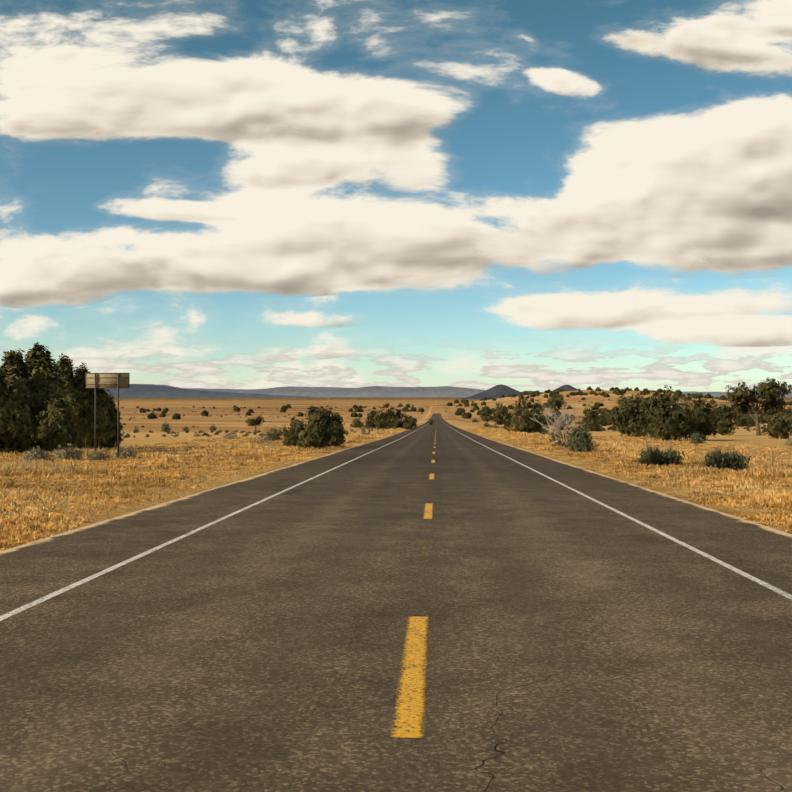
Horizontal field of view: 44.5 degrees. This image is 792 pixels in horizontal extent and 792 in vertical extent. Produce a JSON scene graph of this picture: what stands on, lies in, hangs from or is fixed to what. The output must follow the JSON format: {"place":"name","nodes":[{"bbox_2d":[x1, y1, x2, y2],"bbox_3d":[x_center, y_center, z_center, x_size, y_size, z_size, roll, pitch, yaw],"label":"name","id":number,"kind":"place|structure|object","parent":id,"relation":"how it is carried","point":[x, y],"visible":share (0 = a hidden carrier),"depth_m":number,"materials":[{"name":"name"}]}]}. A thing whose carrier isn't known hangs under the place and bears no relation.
{"place":"outdoors","nodes":[
{"label":"outdoors","id":0,"kind":"place"},
{"bbox_2d":[103,384,308,397],"bbox_3d":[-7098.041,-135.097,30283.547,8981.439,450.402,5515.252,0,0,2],"label":"mesa","id":1,"kind":"structure","parent":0,"point":[142,391],"depth_m":29067.27,"materials":[{"name":"grey stone"}]},
{"bbox_2d":[0,413,791,791],"bbox_3d":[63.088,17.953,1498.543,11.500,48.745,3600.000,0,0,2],"label":"road","id":2,"kind":"structure","parent":0,"point":[578,643],"depth_m":7.89,"materials":[{"name":"grey asphalt"}]},
{"bbox_2d":[0,418,791,621],"bbox_3d":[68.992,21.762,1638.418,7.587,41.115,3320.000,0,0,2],"label":"edge lines","id":3,"kind":"object","parent":2,"relation":"on","point":[105,571],"visible":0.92,"depth_m":12.85,"materials":[{"name":"white paint"}]},
{"bbox_2d":[390,420,436,737],"bbox_3d":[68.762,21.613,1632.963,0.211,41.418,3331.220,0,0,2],"label":"dashes","id":4,"kind":"object","parent":2,"relation":"on","point":[410,710],"visible":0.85,"depth_m":6.56,"materials":[{"name":"yellow paint"}]},
{"bbox_2d":[0,390,791,550],"bbox_3d":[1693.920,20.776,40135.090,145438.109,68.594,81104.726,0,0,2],"label":"ground","id":5,"kind":"structure","parent":0,"point":[231,420],"depth_m":461.66,"materials":[{"name":"yellow plant"}]},
{"bbox_2d":[0,367,21,452],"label":"juniper","id":6,"kind":"object","parent":5,"relation":"on","point":[8,420],"visible":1,"depth_m":51.92,"materials":[{"name":"green plant"}]},
{"bbox_2d":[0,349,38,452],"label":"juniper","id":7,"kind":"object","parent":5,"relation":"on","point":[15,368],"visible":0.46,"depth_m":54.72,"materials":[{"name":"green plant"}]},
{"bbox_2d":[21,446,52,460],"bbox_3d":[-15.927,2.595,42.824,1.349,0.736,1.408,0,0,2],"label":"sage bush","id":8,"kind":"object","parent":5,"relation":"on","point":[38,455],"visible":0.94,"depth_m":42.63,"materials":[{"name":"plant"}]},
{"bbox_2d":[23,342,65,451],"bbox_3d":[-21.415,0.212,57.805,3.350,6.704,2.828,0,0,2],"label":"juniper","id":9,"kind":"object","parent":5,"relation":"on","point":[44,380],"visible":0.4,"depth_m":57.11,"materials":[{"name":"green plant"}]},
{"bbox_2d":[29,392,76,451],"bbox_3d":[-19.706,1.644,55.634,2.529,3.710,2.725,0,0,2],"label":"juniper","id":10,"kind":"object","parent":5,"relation":"on","point":[52,428],"visible":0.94,"depth_m":55.03,"materials":[{"name":"green plant"}]},
{"bbox_2d":[51,442,84,459],"bbox_3d":[-15.065,2.549,44.339,1.663,0.890,1.561,0,0,2],"label":"sage bush","id":11,"kind":"object","parent":5,"relation":"on","point":[66,453],"visible":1,"depth_m":44.08,"materials":[{"name":"plant"}]},
{"bbox_2d":[55,353,84,446],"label":"juniper","id":12,"kind":"object","parent":5,"relation":"on","point":[69,381],"visible":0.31,"depth_m":125.12,"materials":[{"name":"green plant"}]},
{"bbox_2d":[71,362,97,448],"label":"juniper","id":13,"kind":"object","parent":5,"relation":"on","point":[83,433],"visible":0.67,"depth_m":127.11,"materials":[{"name":"green plant"}]},
{"bbox_2d":[86,449,111,459],"bbox_3d":[-13.803,2.713,44.899,1.201,0.634,1.088,0,0,2],"label":"sage bush","id":14,"kind":"object","parent":5,"relation":"on","point":[96,454],"visible":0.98,"depth_m":44.69,"materials":[{"name":"plant"}]},
{"bbox_2d":[84,388,116,448],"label":"juniper","id":15,"kind":"object","parent":5,"relation":"on","point":[105,433],"visible":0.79,"depth_m":127.63,"materials":[{"name":"green plant"}]},
{"bbox_2d":[85,373,129,457],"bbox_3d":[-13.727,1.095,45.918,2.124,4.400,0.146,0,0,2],"label":"road sign","id":16,"kind":"object","parent":5,"relation":"on","point":[107,380],"visible":0.83,"depth_m":45.95,"materials":[{"name":"metal"}]},
{"bbox_2d":[107,392,124,448],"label":"juniper","id":17,"kind":"object","parent":5,"relation":"on","point":[113,413],"visible":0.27,"depth_m":131.04,"materials":[{"name":"green plant"}]},
{"bbox_2d":[110,445,139,457],"bbox_3d":[-13.063,2.725,46.736,1.339,0.694,1.401,0,0,2],"label":"sage bush","id":18,"kind":"object","parent":5,"relation":"on","point":[125,452],"visible":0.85,"depth_m":46.53,"materials":[{"name":"plant"}]},
{"bbox_2d":[161,422,171,431],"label":"bush","id":19,"kind":"object","parent":5,"relation":"on","point":[166,427],"visible":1,"depth_m":327.95,"materials":[{"name":"green plant"}]},
{"bbox_2d":[0,428,405,550],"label":"verge grass","id":20,"kind":"structure","parent":5,"relation":"on","point":[16,534],"depth_m":31.93,"materials":[{"name":"yellow plant"}]},
{"bbox_2d":[72,427,369,451],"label":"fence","id":21,"kind":"object","parent":5,"relation":"on","point":[194,448],"visible":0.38,"depth_m":102.79,"materials":[{"name":"brown wood"}]},
{"bbox_2d":[221,431,239,438],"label":"sage bush","id":22,"kind":"object","parent":5,"relation":"on","point":[232,437],"visible":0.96,"depth_m":196.85,"materials":[{"name":"beige plant"}]},
{"bbox_2d":[245,415,263,430],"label":"tree","id":23,"kind":"object","parent":5,"relation":"on","point":[253,421],"visible":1,"depth_m":310.10,"materials":[{"name":"green plant"}]},
{"bbox_2d":[253,435,273,442],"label":"sage bush","id":24,"kind":"object","parent":5,"relation":"on","point":[264,440],"visible":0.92,"depth_m":161.27,"materials":[{"name":"plant"}]},
{"bbox_2d":[260,426,283,440],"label":"bush","id":25,"kind":"object","parent":5,"relation":"on","point":[274,435],"visible":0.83,"depth_m":180.56,"materials":[{"name":"green plant"}]},
{"bbox_2d":[278,416,304,446],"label":"juniper","id":26,"kind":"object","parent":5,"relation":"on","point":[289,435],"visible":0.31,"depth_m":141.48,"materials":[{"name":"green plant"}]},
{"bbox_2d":[290,405,336,448],"bbox_3d":[-5.491,2.170,64.271,2.742,3.150,2.807,0,0,45],"label":"juniper","id":27,"kind":"object","parent":5,"relation":"on","point":[314,431],"visible":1,"depth_m":63.64,"materials":[{"name":"green plant"}]},
{"bbox_2d":[325,411,345,446],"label":"juniper","id":28,"kind":"object","parent":5,"relation":"on","point":[338,439],"visible":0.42,"depth_m":69.05,"materials":[{"name":"green plant"}]},
{"bbox_2d":[350,418,363,427],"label":"juniper","id":29,"kind":"object","parent":5,"relation":"on","point":[357,424],"visible":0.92,"depth_m":430.25,"materials":[{"name":"green plant"}]},
{"bbox_2d":[361,411,376,428],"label":"juniper","id":30,"kind":"object","parent":5,"relation":"on","point":[369,421],"visible":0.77,"depth_m":398.20,"materials":[{"name":"green plant"}]},
{"bbox_2d":[370,403,394,428],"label":"juniper","id":31,"kind":"object","parent":5,"relation":"on","point":[380,420],"visible":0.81,"depth_m":395.25,"materials":[{"name":"green plant"}]},
{"bbox_2d":[385,408,408,428],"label":"juniper","id":32,"kind":"object","parent":5,"relation":"on","point":[395,422],"visible":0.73,"depth_m":213.61,"materials":[{"name":"green plant"}]},
{"bbox_2d":[402,416,417,429],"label":"juniper","id":33,"kind":"object","parent":5,"relation":"on","point":[410,423],"visible":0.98,"depth_m":200.58,"materials":[{"name":"green plant"}]},
{"bbox_2d":[121,387,791,437],"bbox_3d":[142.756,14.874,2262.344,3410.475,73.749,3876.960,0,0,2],"label":"distant shrubs","id":34,"kind":"object","parent":5,"relation":"on","point":[744,419],"visible":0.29,"depth_m":1657.49,"materials":[{"name":"green plant"}]},
{"bbox_2d":[478,409,491,419],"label":"juniper","id":35,"kind":"object","parent":5,"relation":"on","point":[485,413],"visible":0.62,"depth_m":913.71,"materials":[{"name":"green plant"}]},
{"bbox_2d":[462,384,521,398],"bbox_3d":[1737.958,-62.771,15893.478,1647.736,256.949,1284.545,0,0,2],"label":"cinder cone","id":36,"kind":"object","parent":5,"relation":"on","point":[496,391],"visible":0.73,"depth_m":15690.25,"materials":[{"name":"grey stone"}]},
{"bbox_2d":[486,403,510,424],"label":"juniper","id":37,"kind":"object","parent":5,"relation":"on","point":[498,416],"visible":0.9,"depth_m":538.95,"materials":[{"name":"green plant"}]},
{"bbox_2d":[504,394,550,433],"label":"juniper","id":38,"kind":"object","parent":5,"relation":"on","point":[523,422],"visible":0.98,"depth_m":157.44,"materials":[{"name":"green plant"}]},
{"bbox_2d":[544,391,566,408],"bbox_3d":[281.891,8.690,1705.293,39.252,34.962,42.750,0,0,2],"label":"juniper","id":39,"kind":"object","parent":5,"relation":"on","point":[553,401],"visible":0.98,"depth_m":1697.56,"materials":[{"name":"green plant"}]},
{"bbox_2d":[529,402,584,446],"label":"bare shrub","id":40,"kind":"object","parent":5,"relation":"on","point":[559,442],"visible":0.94,"depth_m":68.05,"materials":[{"name":"grey plant"}]},
{"bbox_2d":[553,385,577,391],"bbox_3d":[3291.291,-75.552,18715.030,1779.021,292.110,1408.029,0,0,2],"label":"cinder cone","id":41,"kind":"object","parent":5,"relation":"on","point":[567,388],"visible":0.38,"depth_m":18590.15,"materials":[{"name":"grey stone"}]},
{"bbox_2d":[565,422,596,451],"bbox_3d":[11.012,2.469,57.641,1.849,1.890,1.879,0,0,-33],"label":"bush","id":42,"kind":"object","parent":5,"relation":"on","point":[579,441],"visible":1,"depth_m":57.19,"materials":[{"name":"green plant"}]},
{"bbox_2d":[582,402,599,430],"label":"juniper","id":43,"kind":"object","parent":5,"relation":"on","point":[591,414],"visible":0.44,"depth_m":329.31,"materials":[{"name":"green plant"}]},
{"bbox_2d":[610,405,630,433],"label":"juniper","id":44,"kind":"object","parent":5,"relation":"on","point":[616,429],"visible":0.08,"depth_m":276.55,"materials":[{"name":"green plant"}]},
{"bbox_2d":[461,426,791,532],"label":"verge grass","id":45,"kind":"structure","parent":5,"relation":"on","point":[744,489],"depth_m":34.62,"materials":[{"name":"yellow plant"}]},
{"bbox_2d":[608,391,650,437],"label":"juniper","id":46,"kind":"object","parent":5,"relation":"on","point":[628,420],"visible":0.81,"depth_m":207.04,"materials":[{"name":"green plant"}]},
{"bbox_2d":[480,423,791,467],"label":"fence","id":47,"kind":"object","parent":5,"relation":"on","point":[690,448],"visible":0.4,"depth_m":77.92,"materials":[{"name":"brown wood"}]},
{"bbox_2d":[634,444,687,466],"bbox_3d":[10.497,2.348,38.525,2.762,1.066,1.875,0,0,-33],"label":"spiky bush","id":48,"kind":"object","parent":5,"relation":"on","point":[650,455],"visible":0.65,"depth_m":38.20,"materials":[{"name":"green plant"}]},
{"bbox_2d":[638,385,699,440],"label":"juniper","id":49,"kind":"object","parent":5,"relation":"on","point":[658,425],"visible":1,"depth_m":173.83,"materials":[{"name":"green plant"}]},
{"bbox_2d":[669,395,719,439],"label":"juniper","id":50,"kind":"object","parent":5,"relation":"on","point":[704,427],"visible":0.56,"depth_m":182.15,"materials":[{"name":"green plant"}]},
{"bbox_2d":[689,431,705,443],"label":"bush","id":51,"kind":"object","parent":5,"relation":"on","point":[696,439],"visible":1,"depth_m":149.62,"materials":[{"name":"green plant"}]},
{"bbox_2d":[697,446,750,470],"bbox_3d":[12.212,2.295,35.935,2.499,1.006,2.009,0,0,2],"label":"spiky bush","id":52,"kind":"object","parent":5,"relation":"on","point":[719,460],"visible":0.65,"depth_m":35.60,"materials":[{"name":"green plant"}]},
{"bbox_2d":[712,402,738,435],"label":"juniper","id":53,"kind":"object","parent":5,"relation":"on","point":[726,424],"visible":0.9,"depth_m":284.10,"materials":[{"name":"green plant"}]},
{"bbox_2d":[724,377,791,434],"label":"tree","id":54,"kind":"object","parent":5,"relation":"on","point":[747,397],"visible":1,"depth_m":300.15,"materials":[{"name":"green plant"}]},
{"bbox_2d":[761,409,791,438],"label":"juniper","id":55,"kind":"object","parent":5,"relation":"on","point":[777,427],"visible":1,"depth_m":216.36,"materials":[{"name":"green plant"}]},
{"bbox_2d":[783,437,791,445],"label":"sage bush","id":56,"kind":"object","parent":5,"relation":"on","point":[788,443],"visible":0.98,"depth_m":140.44,"materials":[{"name":"plant"}]},
{"bbox_2d":[0,0,791,391],"label":"sky","id":57,"kind":"structure","parent":0,"point":[520,195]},
{"bbox_2d":[142,384,791,396],"bbox_3d":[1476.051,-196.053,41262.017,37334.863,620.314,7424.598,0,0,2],"label":"mesa","id":58,"kind":"structure","parent":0,"point":[388,391],"depth_m":41631.92,"materials":[{"name":"stone"}]}
]}

